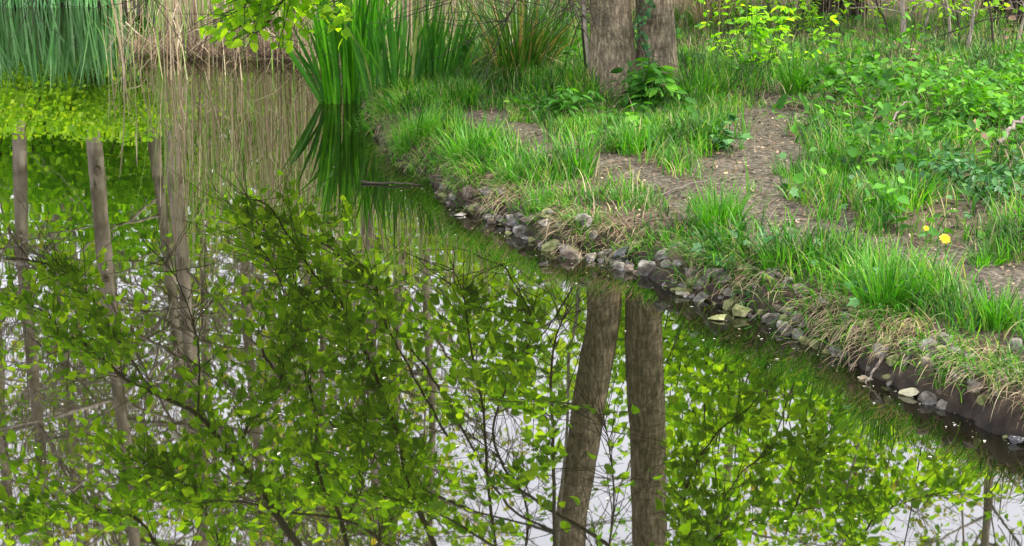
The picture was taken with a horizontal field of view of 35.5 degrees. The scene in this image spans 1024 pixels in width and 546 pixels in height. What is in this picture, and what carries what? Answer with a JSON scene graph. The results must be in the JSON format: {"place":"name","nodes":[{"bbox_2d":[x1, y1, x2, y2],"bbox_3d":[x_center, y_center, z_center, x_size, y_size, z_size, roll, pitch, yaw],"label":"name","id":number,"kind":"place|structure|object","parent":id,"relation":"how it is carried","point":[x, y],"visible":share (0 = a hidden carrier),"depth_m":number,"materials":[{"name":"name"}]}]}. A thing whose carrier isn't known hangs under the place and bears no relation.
{"place":"outdoors","nodes":[
{"label":"outdoors","id":0,"kind":"place"},
{"bbox_2d":[0,6,1023,545],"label":"water","id":1,"kind":"structure","parent":0,"point":[208,286],"depth_m":4.98,"materials":[{"name":"liquid"}]},
{"bbox_2d":[15,0,60,7],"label":"iris clump","id":2,"kind":"object","parent":1,"relation":"in","point":[30,3],"visible":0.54,"depth_m":15.80,"materials":[{"name":"plant"}]},
{"bbox_2d":[53,0,92,8],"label":"iris clump","id":3,"kind":"object","parent":1,"relation":"in","point":[72,2],"visible":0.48,"depth_m":15.82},
{"bbox_2d":[79,0,123,7],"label":"iris clump","id":4,"kind":"object","parent":1,"relation":"on","point":[102,2],"visible":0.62,"depth_m":15.79,"materials":[{"name":"plant"}]},
{"bbox_2d":[96,0,166,63],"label":"sparse reeds","id":5,"kind":"object","parent":1,"relation":"on","point":[121,12],"visible":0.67,"depth_m":12.46,"materials":[{"name":"plant"}]},
{"bbox_2d":[91,0,309,79],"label":"sparse reeds","id":6,"kind":"object","parent":1,"relation":"in","point":[181,46],"visible":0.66,"depth_m":11.28,"materials":[{"name":"plant"}]},
{"bbox_2d":[273,19,341,103],"bbox_3d":[-1.277,-1.318,10.024,0.418,0.567,0.156,-4,16,-14],"label":"iris fan","id":7,"kind":"object","parent":1,"relation":"in","point":[313,68],"visible":0.72,"depth_m":10.02},
{"bbox_2d":[299,0,402,104],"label":"iris clump","id":8,"kind":"object","parent":1,"relation":"in","point":[329,42],"visible":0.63,"depth_m":10.00,"materials":[{"name":"green plant"}]},
{"bbox_2d":[133,0,581,74],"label":"reeds","id":9,"kind":"object","parent":1,"relation":"in","point":[201,7],"visible":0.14,"depth_m":12.33,"materials":[{"name":"plant"}]},
{"bbox_2d":[361,180,420,185],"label":"floating twig","id":10,"kind":"object","parent":1,"relation":"on","point":[366,182],"visible":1,"depth_m":7.69,"materials":[{"name":"wood"}]},
{"bbox_2d":[541,239,560,250],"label":"stone","id":11,"kind":"object","parent":1,"relation":"in","point":[550,244],"visible":0.99,"depth_m":6.45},
{"bbox_2d":[561,245,582,258],"bbox_3d":[0.236,-0.081,6.350,0.088,0.064,0.060,0,15,0],"label":"stone","id":12,"kind":"object","parent":1,"relation":"in","point":[567,253],"visible":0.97,"depth_m":6.33,"materials":[{"name":"stone"}]},
{"bbox_2d":[611,261,624,270],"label":"stone","id":13,"kind":"object","parent":1,"relation":"in","point":[617,265],"visible":1,"depth_m":6.16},
{"bbox_2d":[692,291,708,301],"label":"stone","id":14,"kind":"object","parent":1,"relation":"on","point":[700,296],"visible":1,"depth_m":5.75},
{"bbox_2d":[722,296,739,309],"bbox_3d":[0.780,0.110,5.656,0.073,0.060,0.038,-12,20,-39],"label":"stone","id":15,"kind":"object","parent":1,"relation":"in","point":[728,303],"visible":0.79,"depth_m":5.64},
{"bbox_2d":[732,304,750,316],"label":"stone","id":16,"kind":"object","parent":1,"relation":"in","point":[739,310],"visible":1,"depth_m":5.55,"materials":[{"name":"stone"}]},
{"bbox_2d":[761,313,780,323],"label":"stone","id":17,"kind":"object","parent":1,"relation":"in","point":[768,318],"visible":0.95,"depth_m":5.47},
{"bbox_2d":[898,387,918,396],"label":"stone","id":18,"kind":"object","parent":1,"relation":"on","point":[910,392],"visible":1,"depth_m":4.76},
{"bbox_2d":[920,391,936,404],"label":"stone","id":19,"kind":"object","parent":1,"relation":"on","point":[928,398],"visible":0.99,"depth_m":4.70,"materials":[{"name":"stone"}]},
{"bbox_2d":[1008,434,1023,443],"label":"stone","id":20,"kind":"object","parent":1,"relation":"in","point":[1014,439],"visible":1,"depth_m":4.39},
{"bbox_2d":[0,0,1023,438],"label":"ground","id":21,"kind":"structure","parent":0,"point":[996,418],"depth_m":6.22,"materials":[{"name":"soil"}]},
{"bbox_2d":[107,15,399,72],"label":"reed litter","id":22,"kind":"object","parent":21,"relation":"on","point":[226,49],"visible":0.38,"depth_m":12.22,"materials":[{"name":"beige plant"}]},
{"bbox_2d":[0,0,682,106],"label":"forked tree","id":23,"kind":"object","parent":21,"relation":"on","point":[611,43],"visible":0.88,"depth_m":8.96,"materials":[{"name":"green plant"}]},
{"bbox_2d":[633,0,656,81],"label":"climbing ivy","id":24,"kind":"object","parent":23,"relation":"attached to","point":[645,45],"visible":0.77,"depth_m":8.86,"materials":[{"name":"green plant"}]},
{"bbox_2d":[345,83,414,131],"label":"grass tuft","id":25,"kind":"object","parent":21,"relation":"on","point":[385,100],"visible":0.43,"depth_m":9.14,"materials":[{"name":"plant"}]},
{"bbox_2d":[343,0,456,120],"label":"iris clump","id":26,"kind":"object","parent":21,"relation":"on","point":[382,68],"visible":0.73,"depth_m":9.43,"materials":[{"name":"green plant"}]},
{"bbox_2d":[368,94,459,163],"bbox_3d":[-0.515,-0.726,8.146,0.484,0.434,0.532,6,16,22],"label":"grass tuft","id":27,"kind":"object","parent":21,"relation":"on","point":[403,140],"visible":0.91,"depth_m":8.11,"materials":[{"name":"plant"}]},
{"bbox_2d":[373,0,498,79],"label":"iris clump","id":28,"kind":"object","parent":21,"relation":"on","point":[437,64],"visible":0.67,"depth_m":9.40,"materials":[{"name":"green plant"}]},
{"bbox_2d":[413,0,510,53],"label":"sedge clump","id":29,"kind":"object","parent":21,"relation":"on","point":[468,25],"visible":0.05,"depth_m":10.32,"materials":[{"name":"green plant"}]},
{"bbox_2d":[461,185,475,198],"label":"stone","id":30,"kind":"object","parent":21,"relation":"on","point":[471,191],"visible":1,"depth_m":7.19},
{"bbox_2d":[415,104,522,175],"bbox_3d":[-0.209,-0.612,7.559,0.496,0.384,0.443,13,20,39],"label":"grass tuft","id":31,"kind":"object","parent":21,"relation":"on","point":[462,140],"visible":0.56,"depth_m":7.55,"materials":[{"name":"plant"}]},
{"bbox_2d":[439,77,498,107],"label":"grass tuft","id":32,"kind":"object","parent":21,"relation":"on","point":[462,94],"visible":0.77,"depth_m":8.87,"materials":[{"name":"plant"}]},
{"bbox_2d":[404,0,589,85],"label":"sedge clump","id":33,"kind":"object","parent":21,"relation":"on","point":[533,46],"visible":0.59,"depth_m":9.43,"materials":[{"name":"green plant"}]},
{"bbox_2d":[482,146,537,183],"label":"grass tuft","id":34,"kind":"object","parent":21,"relation":"on","point":[511,163],"visible":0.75,"depth_m":7.14,"materials":[{"name":"plant"}]},
{"bbox_2d":[506,214,518,226],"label":"stone","id":35,"kind":"object","parent":21,"relation":"on","point":[511,220],"visible":0.97,"depth_m":6.77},
{"bbox_2d":[512,224,525,236],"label":"stone","id":36,"kind":"object","parent":21,"relation":"on","point":[518,230],"visible":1,"depth_m":6.67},
{"bbox_2d":[514,173,563,215],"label":"grass tuft","id":37,"kind":"object","parent":21,"relation":"on","point":[534,197],"visible":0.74,"depth_m":6.73,"materials":[{"name":"plant"}]},
{"bbox_2d":[519,0,589,51],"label":"sedge clump","id":38,"kind":"object","parent":21,"relation":"on","point":[569,36],"visible":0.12,"depth_m":10.14,"materials":[{"name":"green plant"}]},
{"bbox_2d":[514,80,604,122],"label":"nettle","id":39,"kind":"object","parent":21,"relation":"on","point":[553,104],"visible":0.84,"depth_m":8.27,"materials":[{"name":"green plant"}]},
{"bbox_2d":[534,120,609,177],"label":"grass tuft","id":40,"kind":"object","parent":21,"relation":"on","point":[579,157],"visible":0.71,"depth_m":7.03,"materials":[{"name":"plant"}]},
{"bbox_2d":[562,38,586,66],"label":"leafy sprig","id":41,"kind":"object","parent":21,"relation":"on","point":[573,48],"visible":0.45,"depth_m":9.53,"materials":[{"name":"green plant"}]},
{"bbox_2d":[545,0,606,70],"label":"thin stem","id":42,"kind":"object","parent":21,"relation":"on","point":[583,44],"visible":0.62,"depth_m":9.07,"materials":[{"name":"brown plant"}]},
{"bbox_2d":[582,0,588,64],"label":"thin stem","id":43,"kind":"object","parent":21,"relation":"on","point":[586,40],"visible":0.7,"depth_m":9.01,"materials":[{"name":"grey plant"}]},
{"bbox_2d":[568,200,605,241],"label":"grass tuft","id":44,"kind":"object","parent":21,"relation":"on","point":[589,214],"visible":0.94,"depth_m":6.41,"materials":[{"name":"plant"}]},
{"bbox_2d":[581,99,653,125],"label":"nettle","id":45,"kind":"object","parent":21,"relation":"on","point":[631,117],"visible":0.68,"depth_m":8.00,"materials":[{"name":"green plant"}]},
{"bbox_2d":[613,245,628,262],"bbox_3d":[0.428,-0.073,6.243,0.070,0.068,0.055,0,15,0],"label":"stone","id":46,"kind":"object","parent":21,"relation":"on","point":[622,252],"visible":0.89,"depth_m":6.23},
{"bbox_2d":[592,106,683,155],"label":"grass tuft","id":47,"kind":"object","parent":21,"relation":"on","point":[634,141],"visible":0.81,"depth_m":7.38,"materials":[{"name":"plant"}]},
{"bbox_2d":[609,53,681,111],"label":"nettle","id":48,"kind":"object","parent":21,"relation":"on","point":[641,90],"visible":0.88,"depth_m":8.48,"materials":[{"name":"green plant"}]},
{"bbox_2d":[637,260,655,275],"bbox_3d":[0.512,-0.011,6.090,0.073,0.071,0.066,0,15,0],"label":"stone","id":49,"kind":"object","parent":21,"relation":"on","point":[646,268],"visible":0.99,"depth_m":6.07,"materials":[{"name":"stone"}]},
{"bbox_2d":[650,137,706,168],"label":"grass tuft","id":50,"kind":"object","parent":21,"relation":"on","point":[673,157],"visible":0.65,"depth_m":7.12,"materials":[{"name":"plant"}]},
{"bbox_2d":[339,0,1023,407],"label":"grass","id":51,"kind":"structure","parent":21,"relation":"on","point":[573,72],"depth_m":7.21,"materials":[{"name":"plant"}]},
{"bbox_2d":[359,10,1023,425],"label":"dead grass","id":52,"kind":"structure","parent":21,"relation":"on","point":[835,318],"depth_m":6.20,"materials":[{"name":"plant"}]},
{"bbox_2d":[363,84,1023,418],"bbox_3d":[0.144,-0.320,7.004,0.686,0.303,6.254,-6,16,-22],"label":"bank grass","id":53,"kind":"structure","parent":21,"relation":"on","point":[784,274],"depth_m":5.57,"materials":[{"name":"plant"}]},
{"bbox_2d":[685,266,703,278],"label":"stone","id":54,"kind":"object","parent":21,"relation":"on","point":[689,272],"visible":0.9,"depth_m":5.81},
{"bbox_2d":[651,52,749,98],"bbox_3d":[1.036,-1.067,8.780,0.558,0.290,0.566,-15,21,-43],"label":"grass tuft","id":55,"kind":"object","parent":21,"relation":"on","point":[701,80],"visible":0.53,"depth_m":8.77,"materials":[{"name":"plant"}]},
{"bbox_2d":[378,33,1023,379],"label":"leaf litter","id":56,"kind":"object","parent":21,"relation":"on","point":[804,214],"visible":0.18,"depth_m":6.88,"materials":[{"name":"plant"}]},
{"bbox_2d":[694,278,709,288],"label":"stone","id":57,"kind":"object","parent":21,"relation":"on","point":[703,281],"visible":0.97,"depth_m":5.77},
{"bbox_2d":[670,164,764,235],"bbox_3d":[0.806,-0.264,6.176,0.446,0.285,0.414,-5,16,-19],"label":"grass tuft","id":58,"kind":"object","parent":21,"relation":"on","point":[715,212],"visible":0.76,"depth_m":6.15,"materials":[{"name":"plant"}]},
{"bbox_2d":[676,0,761,32],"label":"sedge clump","id":59,"kind":"object","parent":21,"relation":"on","point":[701,11],"visible":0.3,"depth_m":12.25,"materials":[{"name":"plant"}]},
{"bbox_2d":[712,268,730,282],"bbox_3d":[0.751,0.009,5.737,0.072,0.058,0.053,0,15,0],"label":"stone","id":60,"kind":"object","parent":21,"relation":"on","point":[720,275],"visible":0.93,"depth_m":5.72,"materials":[{"name":"stone"}]},
{"bbox_2d":[696,112,753,147],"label":"ivy plant","id":61,"kind":"object","parent":21,"relation":"on","point":[729,139],"visible":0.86,"depth_m":7.40,"materials":[{"name":"green plant"}]},
{"bbox_2d":[704,0,760,31],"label":"bramble","id":62,"kind":"object","parent":21,"relation":"on","point":[736,17],"visible":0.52,"depth_m":12.20,"materials":[{"name":"green plant"}]},
{"bbox_2d":[454,14,1023,225],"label":"plants","id":63,"kind":"object","parent":21,"relation":"on","point":[865,130],"visible":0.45,"depth_m":7.96,"materials":[{"name":"green plant"}]},
{"bbox_2d":[477,10,1023,239],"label":"ground cover","id":64,"kind":"object","parent":21,"relation":"on","point":[984,68],"visible":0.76,"depth_m":7.98,"materials":[{"name":"green plant"}]},
{"bbox_2d":[995,116,1023,144],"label":"fallen stick","id":65,"kind":"object","parent":64,"relation":"on","point":[1009,128],"visible":0.91,"depth_m":7.14,"materials":[{"name":"wood"}]},
{"bbox_2d":[693,0,840,76],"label":"bramble","id":66,"kind":"object","parent":21,"relation":"on","point":[783,28],"visible":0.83,"depth_m":9.39,"materials":[{"name":"green plant"}]},
{"bbox_2d":[739,223,810,275],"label":"grass tuft","id":67,"kind":"object","parent":21,"relation":"on","point":[765,264],"visible":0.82,"depth_m":5.63,"materials":[{"name":"plant"}]},
{"bbox_2d":[771,74,808,110],"bbox_3d":[1.459,-0.868,8.412,0.239,0.364,0.200,6,16,21],"label":"dock","id":68,"kind":"object","parent":21,"relation":"on","point":[781,102],"visible":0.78,"depth_m":8.35,"materials":[{"name":"green plant"}]},
{"bbox_2d":[761,32,824,94],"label":"grass tuft","id":69,"kind":"object","parent":21,"relation":"on","point":[791,75],"visible":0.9,"depth_m":8.69,"materials":[{"name":"plant"}]},
{"bbox_2d":[792,283,807,297],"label":"stone","id":70,"kind":"object","parent":21,"relation":"on","point":[797,289],"visible":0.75,"depth_m":5.47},
{"bbox_2d":[757,0,863,36],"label":"bramble","id":71,"kind":"object","parent":21,"relation":"on","point":[812,10],"visible":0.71,"depth_m":11.79,"materials":[{"name":"green plant"}]},
{"bbox_2d":[632,0,1023,96],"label":"dry stalks","id":72,"kind":"object","parent":21,"relation":"on","point":[924,46],"visible":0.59,"depth_m":9.51,"materials":[{"name":"beige plant"}]},
{"bbox_2d":[797,136,867,173],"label":"grass tuft","id":73,"kind":"object","parent":21,"relation":"on","point":[837,168],"visible":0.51,"depth_m":6.86,"materials":[{"name":"plant"}]},
{"bbox_2d":[799,0,868,21],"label":"shrub","id":74,"kind":"object","parent":21,"relation":"on","point":[855,10],"visible":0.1,"depth_m":12.54,"materials":[{"name":"green plant"}]},
{"bbox_2d":[669,124,1023,339],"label":"ivy carpet","id":75,"kind":"object","parent":21,"relation":"on","point":[794,190],"visible":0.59,"depth_m":6.23,"materials":[{"name":"green plant"}]},
{"bbox_2d":[833,302,873,349],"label":"grass tuft","id":76,"kind":"object","parent":21,"relation":"on","point":[855,314],"visible":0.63,"depth_m":5.15,"materials":[{"name":"plant"}]},
{"bbox_2d":[762,101,967,149],"bbox_3d":[1.639,-0.655,7.539,0.599,0.201,0.958,-13,20,-39],"label":"bramble","id":77,"kind":"object","parent":21,"relation":"on","point":[817,121],"visible":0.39,"depth_m":7.64,"materials":[{"name":"green plant"}]},
{"bbox_2d":[844,0,899,42],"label":"sapling","id":78,"kind":"object","parent":21,"relation":"on","point":[881,14],"visible":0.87,"depth_m":11.08,"materials":[{"name":"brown plant"}]},
{"bbox_2d":[865,346,889,383],"bbox_3d":[1.114,0.280,4.896,0.106,0.102,0.019,-11,19,-35],"label":"root","id":79,"kind":"object","parent":21,"relation":"on","point":[882,357],"visible":1,"depth_m":4.91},
{"bbox_2d":[872,343,888,357],"bbox_3d":[1.137,0.241,4.938,0.056,0.047,0.054,0,15,0],"label":"stone","id":80,"kind":"object","parent":21,"relation":"on","point":[877,351],"visible":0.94,"depth_m":4.93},
{"bbox_2d":[785,95,976,142],"bbox_3d":[1.818,-0.697,7.526,0.943,0.211,0.989,0,15,0],"label":"bramble","id":81,"kind":"object","parent":21,"relation":"on","point":[948,123],"visible":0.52,"depth_m":7.66,"materials":[{"name":"green plant"}]},
{"bbox_2d":[822,233,951,335],"bbox_3d":[1.215,0.033,5.124,0.443,0.306,0.412,0,15,0],"label":"grass tuft","id":82,"kind":"object","parent":21,"relation":"on","point":[879,288],"visible":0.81,"depth_m":5.13,"materials":[{"name":"plant"}]},
{"bbox_2d":[885,354,898,366],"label":"stone","id":83,"kind":"object","parent":21,"relation":"on","point":[888,361],"visible":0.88,"depth_m":4.89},
{"bbox_2d":[846,157,958,213],"bbox_3d":[1.496,-0.345,6.226,0.465,0.219,0.454,0,15,0],"label":"grass tuft","id":84,"kind":"object","parent":21,"relation":"on","point":[926,193],"visible":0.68,"depth_m":6.23,"materials":[{"name":"plant"}]},
{"bbox_2d":[853,0,951,45],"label":"sapling","id":85,"kind":"object","parent":21,"relation":"on","point":[902,10],"visible":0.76,"depth_m":10.92,"materials":[{"name":"grey plant"}]},
{"bbox_2d":[901,24,922,71],"bbox_3d":[2.307,-1.286,9.252,0.145,0.324,0.230,0,15,0],"label":"copper sapling","id":86,"kind":"object","parent":21,"relation":"on","point":[918,52],"visible":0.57,"depth_m":9.21,"materials":[{"name":"brown plant"}]},
{"bbox_2d":[917,338,937,352],"bbox_3d":[1.257,0.226,4.822,0.070,0.062,0.042,4,16,14],"label":"stone","id":87,"kind":"object","parent":21,"relation":"on","point":[931,347],"visible":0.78,"depth_m":4.81,"materials":[{"name":"stone"}]},
{"bbox_2d":[921,356,937,372],"bbox_3d":[1.238,0.273,4.747,0.048,0.051,0.034,-12,19,-38],"label":"stone","id":88,"kind":"object","parent":21,"relation":"on","point":[925,361],"visible":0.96,"depth_m":4.73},
{"bbox_2d":[897,0,978,37],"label":"sapling","id":89,"kind":"object","parent":21,"relation":"on","point":[948,11],"visible":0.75,"depth_m":11.08,"materials":[{"name":"grey plant"}]},
{"bbox_2d":[916,264,967,303],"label":"grass tuft","id":90,"kind":"object","parent":21,"relation":"on","point":[945,292],"visible":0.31,"depth_m":5.16,"materials":[{"name":"plant"}]},
{"bbox_2d":[863,92,1023,131],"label":"bramble","id":91,"kind":"object","parent":21,"relation":"on","point":[977,103],"visible":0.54,"depth_m":7.71,"materials":[{"name":"green plant"}]},
{"bbox_2d":[937,332,954,345],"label":"stone","id":92,"kind":"object","parent":21,"relation":"on","point":[944,336],"visible":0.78,"depth_m":4.82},
{"bbox_2d":[924,340,974,388],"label":"grass tuft","id":93,"kind":"object","parent":21,"relation":"on","point":[943,384],"visible":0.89,"depth_m":4.69,"materials":[{"name":"plant"}]},
{"bbox_2d":[946,370,965,381],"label":"stone","id":94,"kind":"object","parent":21,"relation":"on","point":[956,373],"visible":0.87,"depth_m":4.64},
{"bbox_2d":[946,0,989,42],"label":"sapling","id":95,"kind":"object","parent":21,"relation":"on","point":[954,6],"visible":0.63,"depth_m":10.85,"materials":[{"name":"green plant"}]},
{"bbox_2d":[916,0,1023,49],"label":"sapling","id":96,"kind":"object","parent":21,"relation":"on","point":[970,13],"visible":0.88,"depth_m":10.06,"materials":[{"name":"grey plant"}]},
{"bbox_2d":[935,0,1005,28],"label":"bramble","id":97,"kind":"object","parent":21,"relation":"on","point":[986,9],"visible":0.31,"depth_m":11.94,"materials":[{"name":"green plant"}]},
{"bbox_2d":[918,143,1023,201],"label":"bramble","id":98,"kind":"object","parent":21,"relation":"on","point":[998,167],"visible":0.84,"depth_m":6.34,"materials":[{"name":"green plant"}]},
{"bbox_2d":[967,382,983,393],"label":"stone","id":99,"kind":"object","parent":21,"relation":"on","point":[972,387],"visible":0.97,"depth_m":4.58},
{"bbox_2d":[967,0,1009,41],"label":"sapling","id":100,"kind":"object","parent":21,"relation":"on","point":[982,12],"visible":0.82,"depth_m":10.09,"materials":[{"name":"green plant"}]},
{"bbox_2d":[961,275,1023,332],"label":"grass tuft","id":101,"kind":"object","parent":21,"relation":"on","point":[991,324],"visible":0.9,"depth_m":4.84,"materials":[{"name":"plant"}]},
{"bbox_2d":[976,0,1023,29],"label":"shrub","id":102,"kind":"object","parent":21,"relation":"on","point":[1013,2],"visible":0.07,"depth_m":11.97,"materials":[{"name":"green plant"}]},
{"bbox_2d":[981,345,1023,380],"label":"grass tuft","id":103,"kind":"object","parent":21,"relation":"on","point":[1003,365],"visible":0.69,"depth_m":4.60,"materials":[{"name":"plant"}]},
{"bbox_2d":[995,0,1023,43],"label":"sapling","id":104,"kind":"object","parent":21,"relation":"on","point":[1022,21],"visible":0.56,"depth_m":10.68,"materials":[{"name":"grey plant"}]},
{"bbox_2d":[996,4,1023,59],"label":"copper sapling","id":105,"kind":"object","parent":21,"relation":"on","point":[1012,26],"visible":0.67,"depth_m":9.32,"materials":[{"name":"brown plant"}]},
{"bbox_2d":[1006,338,1022,350],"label":"stone","id":106,"kind":"object","parent":21,"relation":"on","point":[1014,340],"visible":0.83,"depth_m":4.69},
{"bbox_2d":[34,88,1008,521],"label":"floating petals","id":107,"kind":"object","parent":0,"point":[714,338],"visible":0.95,"depth_m":4.76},
{"bbox_2d":[444,90,1023,345],"bbox_3d":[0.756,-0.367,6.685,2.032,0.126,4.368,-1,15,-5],"label":"path","id":108,"kind":"structure","parent":0,"point":[993,271],"depth_m":6.83,"materials":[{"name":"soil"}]},
{"bbox_2d":[765,155,807,176],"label":"grass tuft","id":109,"kind":"object","parent":108,"relation":"on","point":[779,170],"visible":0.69,"depth_m":6.83,"materials":[{"name":"plant"}]},
{"bbox_2d":[961,237,1013,267],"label":"grass tuft","id":110,"kind":"object","parent":108,"relation":"on","point":[985,257],"visible":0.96,"depth_m":5.50,"materials":[{"name":"plant"}]},
{"bbox_2d":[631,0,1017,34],"bbox_3d":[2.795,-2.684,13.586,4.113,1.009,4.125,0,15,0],"label":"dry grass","id":111,"kind":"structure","parent":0,"point":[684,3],"depth_m":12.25,"materials":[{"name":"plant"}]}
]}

